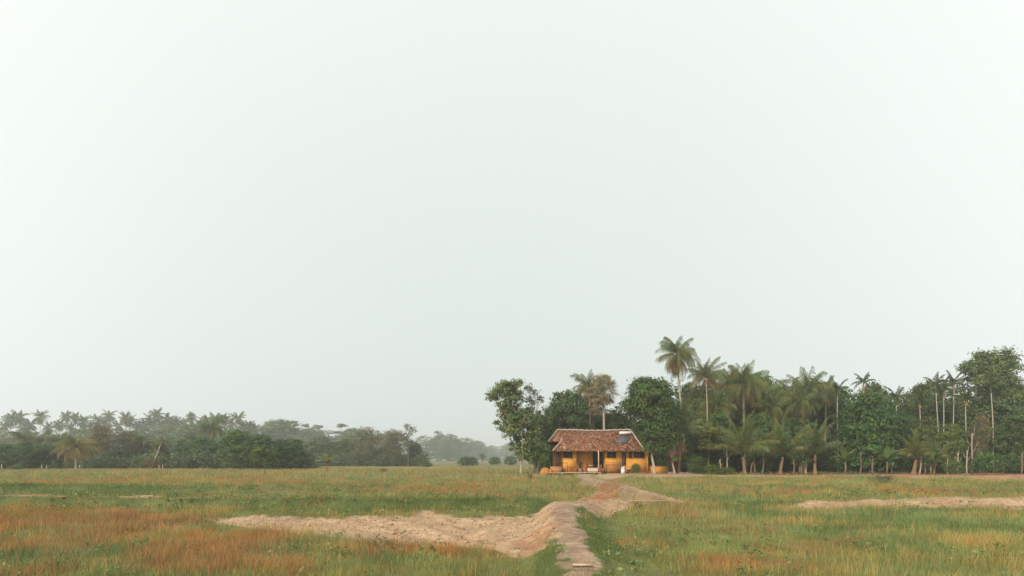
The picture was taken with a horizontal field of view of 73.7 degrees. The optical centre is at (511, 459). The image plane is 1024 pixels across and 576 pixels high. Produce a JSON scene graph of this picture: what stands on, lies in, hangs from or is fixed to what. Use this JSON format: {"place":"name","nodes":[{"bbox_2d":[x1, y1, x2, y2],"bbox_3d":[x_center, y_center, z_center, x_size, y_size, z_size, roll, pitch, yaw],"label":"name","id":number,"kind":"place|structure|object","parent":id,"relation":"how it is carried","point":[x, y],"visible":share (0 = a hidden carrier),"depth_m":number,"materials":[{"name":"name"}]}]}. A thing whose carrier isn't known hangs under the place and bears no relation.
{"place":"outdoors","nodes":[
{"label":"outdoors","id":0,"kind":"place"},
{"bbox_2d":[0,460,1023,575],"bbox_3d":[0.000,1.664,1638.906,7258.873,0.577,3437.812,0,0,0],"label":"field","id":1,"kind":"structure","parent":0,"point":[438,464],"depth_m":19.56,"materials":[{"name":"green plant"}]},
{"bbox_2d":[0,444,22,467],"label":"broadleaf tree","id":2,"kind":"object","parent":1,"relation":"on","point":[10,448],"visible":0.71,"depth_m":126.73,"materials":[{"name":"green plant"}]},
{"bbox_2d":[6,427,39,446],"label":"coconut palm","id":3,"kind":"object","parent":1,"relation":"on","point":[18,434],"visible":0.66,"depth_m":159.20,"materials":[{"name":"green plant"}]},
{"bbox_2d":[5,440,52,468],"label":"broadleaf tree","id":4,"kind":"object","parent":1,"relation":"on","point":[26,449],"visible":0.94,"depth_m":125.47,"materials":[{"name":"green plant"}]},
{"bbox_2d":[36,443,72,467],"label":"broadleaf tree","id":5,"kind":"object","parent":1,"relation":"on","point":[51,447],"visible":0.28,"depth_m":129.00,"materials":[{"name":"green plant"}]},
{"bbox_2d":[43,429,76,445],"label":"coconut palm","id":6,"kind":"object","parent":1,"relation":"on","point":[50,439],"visible":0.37,"depth_m":159.19,"materials":[{"name":"green plant"}]},
{"bbox_2d":[50,430,99,468],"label":"coconut palm","id":7,"kind":"object","parent":1,"relation":"on","point":[82,445],"visible":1,"depth_m":121.83,"materials":[{"name":"green plant"}]},
{"bbox_2d":[58,428,107,445],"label":"broadleaf tree","id":8,"kind":"object","parent":1,"relation":"on","point":[85,431],"visible":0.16,"depth_m":328.02,"materials":[{"name":"green plant"}]},
{"bbox_2d":[84,422,120,458],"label":"broadleaf tree","id":9,"kind":"object","parent":1,"relation":"on","point":[104,435],"visible":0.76,"depth_m":137.06,"materials":[{"name":"green plant"}]},
{"bbox_2d":[100,448,136,464],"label":"broadleaf tree","id":10,"kind":"object","parent":1,"relation":"on","point":[121,452],"visible":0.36,"depth_m":134.40,"materials":[{"name":"green plant"}]},
{"bbox_2d":[111,429,147,455],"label":"broadleaf tree","id":11,"kind":"object","parent":1,"relation":"on","point":[128,439],"visible":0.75,"depth_m":141.20,"materials":[{"name":"green plant"}]},
{"bbox_2d":[112,426,158,460],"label":"broadleaf tree","id":12,"kind":"object","parent":1,"relation":"on","point":[143,430],"visible":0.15,"depth_m":330.39,"materials":[{"name":"green plant"}]},
{"bbox_2d":[146,439,172,458],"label":"broadleaf tree","id":13,"kind":"object","parent":1,"relation":"on","point":[157,443],"visible":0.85,"depth_m":131.31,"materials":[{"name":"green plant"}]},
{"bbox_2d":[146,423,177,440],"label":"broadleaf tree","id":14,"kind":"object","parent":1,"relation":"on","point":[164,430],"visible":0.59,"depth_m":333.06,"materials":[{"name":"green plant"}]},
{"bbox_2d":[170,438,193,457],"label":"broadleaf tree","id":15,"kind":"object","parent":1,"relation":"on","point":[182,445],"visible":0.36,"depth_m":138.48,"materials":[{"name":"green plant"}]},
{"bbox_2d":[166,423,213,453],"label":"broadleaf tree","id":16,"kind":"object","parent":1,"relation":"on","point":[184,429],"visible":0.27,"depth_m":327.73,"materials":[{"name":"green plant"}]},
{"bbox_2d":[184,437,221,462],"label":"broadleaf tree","id":17,"kind":"object","parent":1,"relation":"on","point":[209,445],"visible":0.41,"depth_m":132.57,"materials":[{"name":"green plant"}]},
{"bbox_2d":[195,414,228,439],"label":"coconut palm","id":18,"kind":"object","parent":1,"relation":"on","point":[213,428],"visible":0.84,"depth_m":164.73,"materials":[{"name":"green plant"}]},
{"bbox_2d":[211,430,256,468],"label":"broadleaf tree","id":19,"kind":"object","parent":1,"relation":"on","point":[231,445],"visible":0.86,"depth_m":122.29,"materials":[{"name":"green plant"}]},
{"bbox_2d":[0,446,526,469],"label":"undergrowth","id":20,"kind":"object","parent":1,"relation":"on","point":[166,461],"visible":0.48,"depth_m":129.08,"materials":[{"name":"green plant"}]},
{"bbox_2d":[250,445,279,475],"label":"broadleaf tree","id":21,"kind":"object","parent":1,"relation":"on","point":[264,455],"visible":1,"depth_m":75.68,"materials":[{"name":"green plant"}]},
{"bbox_2d":[242,432,292,469],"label":"broadleaf tree","id":22,"kind":"object","parent":1,"relation":"on","point":[275,445],"visible":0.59,"depth_m":120.86,"materials":[{"name":"green plant"}]},
{"bbox_2d":[257,419,312,448],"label":"broadleaf tree","id":23,"kind":"object","parent":1,"relation":"on","point":[291,430],"visible":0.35,"depth_m":412.90,"materials":[{"name":"green plant"}]},
{"bbox_2d":[276,438,311,469],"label":"broadleaf tree","id":24,"kind":"object","parent":1,"relation":"on","point":[301,460],"visible":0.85,"depth_m":123.03,"materials":[{"name":"green plant"}]},
{"bbox_2d":[304,436,332,455],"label":"broadleaf tree","id":25,"kind":"object","parent":1,"relation":"on","point":[317,449],"visible":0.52,"depth_m":208.49,"materials":[{"name":"green plant"}]},
{"bbox_2d":[323,438,355,464],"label":"broadleaf tree","id":26,"kind":"object","parent":1,"relation":"on","point":[331,446],"visible":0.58,"depth_m":198.31,"materials":[{"name":"green plant"}]},
{"bbox_2d":[345,426,381,465],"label":"broadleaf tree","id":27,"kind":"object","parent":1,"relation":"on","point":[365,447],"visible":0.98,"depth_m":189.31,"materials":[{"name":"green plant"}]},
{"bbox_2d":[373,429,410,465],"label":"broadleaf tree","id":28,"kind":"object","parent":1,"relation":"on","point":[387,448],"visible":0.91,"depth_m":186.83,"materials":[{"name":"green plant"}]},
{"bbox_2d":[397,423,416,465],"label":"broadleaf tree","id":29,"kind":"object","parent":1,"relation":"on","point":[410,433],"visible":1,"depth_m":185.75,"materials":[{"name":"green plant"}]},
{"bbox_2d":[403,439,422,465],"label":"broadleaf tree","id":30,"kind":"object","parent":1,"relation":"on","point":[416,449],"visible":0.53,"depth_m":194.51,"materials":[{"name":"green plant"}]},
{"bbox_2d":[416,435,439,459],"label":"broadleaf tree","id":31,"kind":"object","parent":1,"relation":"on","point":[429,449],"visible":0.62,"depth_m":621.31,"materials":[{"name":"green plant"}]},
{"bbox_2d":[439,433,464,461],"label":"broadleaf tree","id":32,"kind":"object","parent":1,"relation":"on","point":[451,444],"visible":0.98,"depth_m":643.22,"materials":[{"name":"green plant"}]},
{"bbox_2d":[458,437,475,460],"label":"broadleaf tree","id":33,"kind":"object","parent":1,"relation":"on","point":[468,447],"visible":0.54,"depth_m":690.15,"materials":[{"name":"green plant"}]},
{"bbox_2d":[466,440,489,460],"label":"broadleaf tree","id":34,"kind":"object","parent":1,"relation":"on","point":[479,447],"visible":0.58,"depth_m":761.33,"materials":[{"name":"green plant"}]},
{"bbox_2d":[0,478,1023,575],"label":"field weeds","id":35,"kind":"object","parent":1,"relation":"on","point":[378,495],"visible":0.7,"depth_m":24.67,"materials":[{"name":"green plant"}]},
{"bbox_2d":[484,378,545,473],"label":"broadleaf tree","id":36,"kind":"object","parent":1,"relation":"on","point":[513,414],"visible":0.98,"depth_m":83.49,"materials":[{"name":"green plant"}]},
{"bbox_2d":[6,472,1023,558],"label":"bare earth","id":37,"kind":"structure","parent":1,"relation":"on","point":[434,520],"depth_m":20.86,"materials":[{"name":"beige soil"}]},
{"bbox_2d":[4,481,1023,573],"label":"earth rubble","id":38,"kind":"object","parent":37,"relation":"on","point":[452,524],"visible":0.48,"depth_m":19.53,"materials":[{"name":"beige soil"}]},
{"bbox_2d":[522,383,543,473],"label":"broadleaf tree","id":39,"kind":"object","parent":37,"relation":"on","point":[530,399],"visible":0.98,"depth_m":85.38,"materials":[{"name":"green plant"}]},
{"bbox_2d":[524,438,551,473],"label":"broadleaf tree","id":40,"kind":"object","parent":37,"relation":"on","point":[540,452],"visible":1,"depth_m":83.22,"materials":[{"name":"green plant"}]},
{"bbox_2d":[585,373,619,429],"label":"fan palm","id":41,"kind":"object","parent":37,"relation":"on","point":[603,398],"visible":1,"depth_m":93.27,"materials":[{"name":"green plant"}]},
{"bbox_2d":[618,375,685,474],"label":"broadleaf tree","id":42,"kind":"object","parent":37,"relation":"on","point":[650,402],"visible":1,"depth_m":78.84,"materials":[{"name":"green plant"}]},
{"bbox_2d":[666,450,690,472],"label":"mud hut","id":43,"kind":"object","parent":37,"relation":"on","point":[676,454],"visible":0.32,"depth_m":90.20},
{"bbox_2d":[668,399,703,472],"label":"coconut palm","id":44,"kind":"object","parent":37,"relation":"on","point":[685,428],"visible":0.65,"depth_m":82.05,"materials":[{"name":"green plant"}]},
{"bbox_2d":[682,454,703,472],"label":"shrub","id":45,"kind":"object","parent":37,"relation":"on","point":[694,466],"visible":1,"depth_m":81.49,"materials":[{"name":"green plant"}]},
{"bbox_2d":[681,409,709,472],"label":"broadleaf tree","id":46,"kind":"object","parent":37,"relation":"on","point":[690,442],"visible":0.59,"depth_m":86.42,"materials":[{"name":"green plant"}]},
{"bbox_2d":[696,421,720,473],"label":"broadleaf tree","id":47,"kind":"object","parent":37,"relation":"on","point":[709,432],"visible":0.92,"depth_m":83.00,"materials":[{"name":"green plant"}]},
{"bbox_2d":[788,415,841,474],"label":"coconut palm","id":48,"kind":"object","parent":37,"relation":"on","point":[816,445],"visible":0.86,"depth_m":82.33,"materials":[{"name":"green plant"}]},
{"bbox_2d":[831,446,862,473],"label":"banana plant","id":49,"kind":"object","parent":37,"relation":"on","point":[845,456],"visible":0.98,"depth_m":81.80,"materials":[{"name":"green plant"}]},
{"bbox_2d":[871,445,904,473],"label":"banana plant","id":50,"kind":"object","parent":37,"relation":"on","point":[888,454],"visible":0.94,"depth_m":81.80,"materials":[{"name":"green plant"}]},
{"bbox_2d":[893,428,935,474],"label":"coconut palm","id":51,"kind":"object","parent":37,"relation":"on","point":[918,450],"visible":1,"depth_m":81.61,"materials":[{"name":"green plant"}]},
{"bbox_2d":[922,371,950,471],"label":"areca palm","id":52,"kind":"object","parent":37,"relation":"on","point":[936,384],"visible":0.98,"depth_m":91.74,"materials":[{"name":"green plant"}]},
{"bbox_2d":[923,438,951,474],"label":"banana plant","id":53,"kind":"object","parent":37,"relation":"on","point":[937,454],"visible":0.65,"depth_m":82.20,"materials":[{"name":"green plant"}]},
{"bbox_2d":[933,422,967,473],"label":"broadleaf tree","id":54,"kind":"object","parent":37,"relation":"on","point":[949,451],"visible":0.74,"depth_m":87.46,"materials":[{"name":"green plant"}]},
{"bbox_2d":[943,456,965,474],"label":"shrub","id":55,"kind":"object","parent":37,"relation":"on","point":[952,465],"visible":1,"depth_m":81.80,"materials":[{"name":"green plant"}]},
{"bbox_2d":[946,370,965,425],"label":"areca palm","id":56,"kind":"object","parent":37,"relation":"on","point":[950,377],"visible":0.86,"depth_m":93.92,"materials":[{"name":"green plant"}]},
{"bbox_2d":[951,385,981,454],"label":"areca palm","id":57,"kind":"object","parent":37,"relation":"on","point":[967,394],"visible":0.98,"depth_m":90.89,"materials":[{"name":"green plant"}]},
{"bbox_2d":[942,418,992,472],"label":"broadleaf tree","id":58,"kind":"object","parent":37,"relation":"on","point":[961,425],"visible":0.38,"depth_m":90.90,"materials":[{"name":"green plant"}]},
{"bbox_2d":[965,413,993,472],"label":"broadleaf tree","id":59,"kind":"object","parent":37,"relation":"on","point":[982,423],"visible":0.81,"depth_m":88.65,"materials":[{"name":"green plant"}]},
{"bbox_2d":[952,345,1023,452],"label":"broadleaf tree","id":60,"kind":"object","parent":37,"relation":"on","point":[983,364],"visible":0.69,"depth_m":93.90,"materials":[{"name":"green plant"}]},
{"bbox_2d":[967,447,1009,474],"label":"shrub","id":61,"kind":"object","parent":37,"relation":"on","point":[983,460],"visible":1,"depth_m":82.09,"materials":[{"name":"green plant"}]},
{"bbox_2d":[977,371,1006,466],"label":"areca palm","id":62,"kind":"object","parent":37,"relation":"on","point":[990,383],"visible":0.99,"depth_m":90.04,"materials":[{"name":"green plant"}]},
{"bbox_2d":[989,407,1023,472],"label":"broadleaf tree","id":63,"kind":"object","parent":37,"relation":"on","point":[1010,429],"visible":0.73,"depth_m":89.00,"materials":[{"name":"green plant"}]},
{"bbox_2d":[999,451,1023,473],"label":"shrub","id":64,"kind":"object","parent":37,"relation":"on","point":[1012,459],"visible":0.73,"depth_m":83.48,"materials":[{"name":"green plant"}]},
{"bbox_2d":[528,398,566,471],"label":"broadleaf tree","id":65,"kind":"object","parent":1,"relation":"on","point":[546,418],"visible":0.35,"depth_m":92.25,"materials":[{"name":"green plant"}]},
{"bbox_2d":[541,388,592,440],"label":"broadleaf tree","id":66,"kind":"object","parent":1,"relation":"on","point":[573,414],"visible":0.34,"depth_m":94.77,"materials":[{"name":"green plant"}]},
{"bbox_2d":[570,369,600,429],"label":"coconut palm","id":67,"kind":"object","parent":1,"relation":"on","point":[586,385],"visible":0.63,"depth_m":99.98,"materials":[{"name":"green plant"}]},
{"bbox_2d":[582,394,604,429],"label":"fan palm","id":68,"kind":"object","parent":1,"relation":"on","point":[595,410],"visible":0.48,"depth_m":100.51,"materials":[{"name":"green plant"}]},
{"bbox_2d":[546,429,649,474],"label":"house","id":69,"kind":"structure","parent":1,"relation":"on","point":[572,448],"depth_m":84.29,"materials":[{"name":"paint"}]},
{"bbox_2d":[597,411,631,429],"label":"broadleaf tree","id":70,"kind":"object","parent":1,"relation":"on","point":[607,425],"visible":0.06,"depth_m":104.11,"materials":[{"name":"green plant"}]},
{"bbox_2d":[607,399,642,443],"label":"broadleaf tree","id":71,"kind":"object","parent":1,"relation":"on","point":[624,423],"visible":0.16,"depth_m":98.99,"materials":[{"name":"green plant"}]},
{"bbox_2d":[654,335,699,440],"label":"coconut palm","id":72,"kind":"object","parent":1,"relation":"on","point":[676,365],"visible":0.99,"depth_m":91.57,"materials":[{"name":"green plant"}]},
{"bbox_2d":[671,381,704,439],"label":"broadleaf tree","id":73,"kind":"object","parent":1,"relation":"on","point":[686,389],"visible":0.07,"depth_m":103.00,"materials":[{"name":"green plant"}]},
{"bbox_2d":[684,386,712,469],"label":"broadleaf tree","id":74,"kind":"object","parent":1,"relation":"on","point":[694,406],"visible":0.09,"depth_m":97.39,"materials":[{"name":"green plant"}]},
{"bbox_2d":[687,356,726,463],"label":"coconut palm","id":75,"kind":"object","parent":1,"relation":"on","point":[707,373],"visible":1,"depth_m":87.88,"materials":[{"name":"green plant"}]},
{"bbox_2d":[702,408,732,473],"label":"broadleaf tree","id":76,"kind":"object","parent":1,"relation":"on","point":[716,456],"visible":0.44,"depth_m":86.84,"materials":[{"name":"green plant"}]},
{"bbox_2d":[708,368,750,469],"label":"coconut palm","id":77,"kind":"object","parent":1,"relation":"on","point":[722,385],"visible":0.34,"depth_m":94.81,"materials":[{"name":"green plant"}]},
{"bbox_2d":[724,392,756,435],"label":"broadleaf tree","id":78,"kind":"object","parent":1,"relation":"on","point":[734,420],"visible":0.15,"depth_m":97.60,"materials":[{"name":"green plant"}]},
{"bbox_2d":[708,410,780,474],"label":"coconut palm","id":79,"kind":"object","parent":1,"relation":"on","point":[737,445],"visible":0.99,"depth_m":81.63,"materials":[{"name":"green plant"}]},
{"bbox_2d":[718,360,771,471],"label":"coconut palm","id":80,"kind":"object","parent":1,"relation":"on","point":[747,378],"visible":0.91,"depth_m":91.58,"materials":[{"name":"green plant"}]},
{"bbox_2d":[740,412,780,472],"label":"broadleaf tree","id":81,"kind":"object","parent":1,"relation":"on","point":[759,421],"visible":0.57,"depth_m":87.10,"materials":[{"name":"green plant"}]},
{"bbox_2d":[736,372,788,413],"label":"coconut palm","id":82,"kind":"object","parent":1,"relation":"on","point":[771,388],"visible":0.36,"depth_m":96.17,"materials":[{"name":"green plant"}]},
{"bbox_2d":[750,392,793,472],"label":"coconut palm","id":83,"kind":"object","parent":1,"relation":"on","point":[768,407],"visible":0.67,"depth_m":92.30,"materials":[{"name":"green plant"}]},
{"bbox_2d":[529,443,1023,473],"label":"undergrowth","id":84,"kind":"object","parent":1,"relation":"on","point":[821,465],"visible":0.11,"depth_m":93.59,"materials":[{"name":"green plant"}]},
{"bbox_2d":[755,416,814,474],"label":"coconut palm","id":85,"kind":"object","parent":1,"relation":"on","point":[788,449],"visible":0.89,"depth_m":81.69,"materials":[{"name":"green plant"}]},
{"bbox_2d":[778,384,822,472],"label":"coconut palm","id":86,"kind":"object","parent":1,"relation":"on","point":[803,406],"visible":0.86,"depth_m":91.84,"materials":[{"name":"green plant"}]},
{"bbox_2d":[783,414,819,472],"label":"broadleaf tree","id":87,"kind":"object","parent":1,"relation":"on","point":[794,429],"visible":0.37,"depth_m":91.46,"materials":[{"name":"green plant"}]},
{"bbox_2d":[779,366,838,468],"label":"coconut palm","id":88,"kind":"object","parent":1,"relation":"on","point":[813,386],"visible":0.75,"depth_m":92.97,"materials":[{"name":"green plant"}]},
{"bbox_2d":[809,375,848,469],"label":"coconut palm","id":89,"kind":"object","parent":1,"relation":"on","point":[828,396],"visible":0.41,"depth_m":96.81,"materials":[{"name":"green plant"}]},
{"bbox_2d":[812,389,855,457],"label":"broadleaf tree","id":90,"kind":"object","parent":1,"relation":"on","point":[820,414],"visible":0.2,"depth_m":98.74,"materials":[{"name":"green plant"}]},
{"bbox_2d":[825,377,849,472],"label":"areca palm","id":91,"kind":"object","parent":1,"relation":"on","point":[840,388],"visible":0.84,"depth_m":93.06,"materials":[{"name":"green plant"}]},
{"bbox_2d":[826,407,863,472],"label":"broadleaf tree","id":92,"kind":"object","parent":1,"relation":"on","point":[840,432],"visible":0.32,"depth_m":91.94,"materials":[{"name":"green plant"}]},
{"bbox_2d":[839,390,903,472],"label":"broadleaf tree","id":93,"kind":"object","parent":1,"relation":"on","point":[868,425],"visible":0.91,"depth_m":86.43,"materials":[{"name":"green plant"}]},
{"bbox_2d":[878,410,915,472],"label":"broadleaf tree","id":94,"kind":"object","parent":1,"relation":"on","point":[902,463],"visible":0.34,"depth_m":89.43,"materials":[{"name":"green plant"}]},
{"bbox_2d":[889,391,929,442],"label":"broadleaf tree","id":95,"kind":"object","parent":1,"relation":"on","point":[907,405],"visible":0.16,"depth_m":98.78,"materials":[{"name":"green plant"}]},
{"bbox_2d":[905,389,933,418],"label":"areca palm","id":96,"kind":"object","parent":1,"relation":"on","point":[919,398],"visible":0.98,"depth_m":94.17,"materials":[{"name":"green plant"}]},
{"bbox_2d":[909,416,941,473],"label":"broadleaf tree","id":97,"kind":"object","parent":1,"relation":"on","point":[922,429],"visible":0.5,"depth_m":89.72,"materials":[{"name":"green plant"}]},
{"bbox_2d":[908,377,952,439],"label":"broadleaf tree","id":98,"kind":"object","parent":1,"relation":"on","point":[931,395],"visible":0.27,"depth_m":99.02,"materials":[{"name":"green plant"}]},
{"bbox_2d":[923,400,959,442],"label":"broadleaf tree","id":99,"kind":"object","parent":1,"relation":"on","point":[949,409],"visible":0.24,"depth_m":97.56,"materials":[{"name":"green plant"}]},
{"bbox_2d":[937,377,979,423],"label":"broadleaf tree","id":100,"kind":"object","parent":1,"relation":"on","point":[947,399],"visible":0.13,"depth_m":101.08,"materials":[{"name":"green plant"}]},
{"bbox_2d":[0,0,1023,459],"label":"sky","id":101,"kind":"structure","parent":0,"point":[382,215],"materials":[{"name":"white"}]},
{"bbox_2d":[546,474,687,575],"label":"path","id":102,"kind":"structure","parent":0,"point":[561,525],"depth_m":14.04,"materials":[{"name":"beige soil"}]},
{"bbox_2d":[696,387,740,420],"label":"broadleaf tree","id":103,"kind":"object","parent":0,"point":[715,403],"visible":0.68,"depth_m":89.51,"materials":[{"name":"green plant"}]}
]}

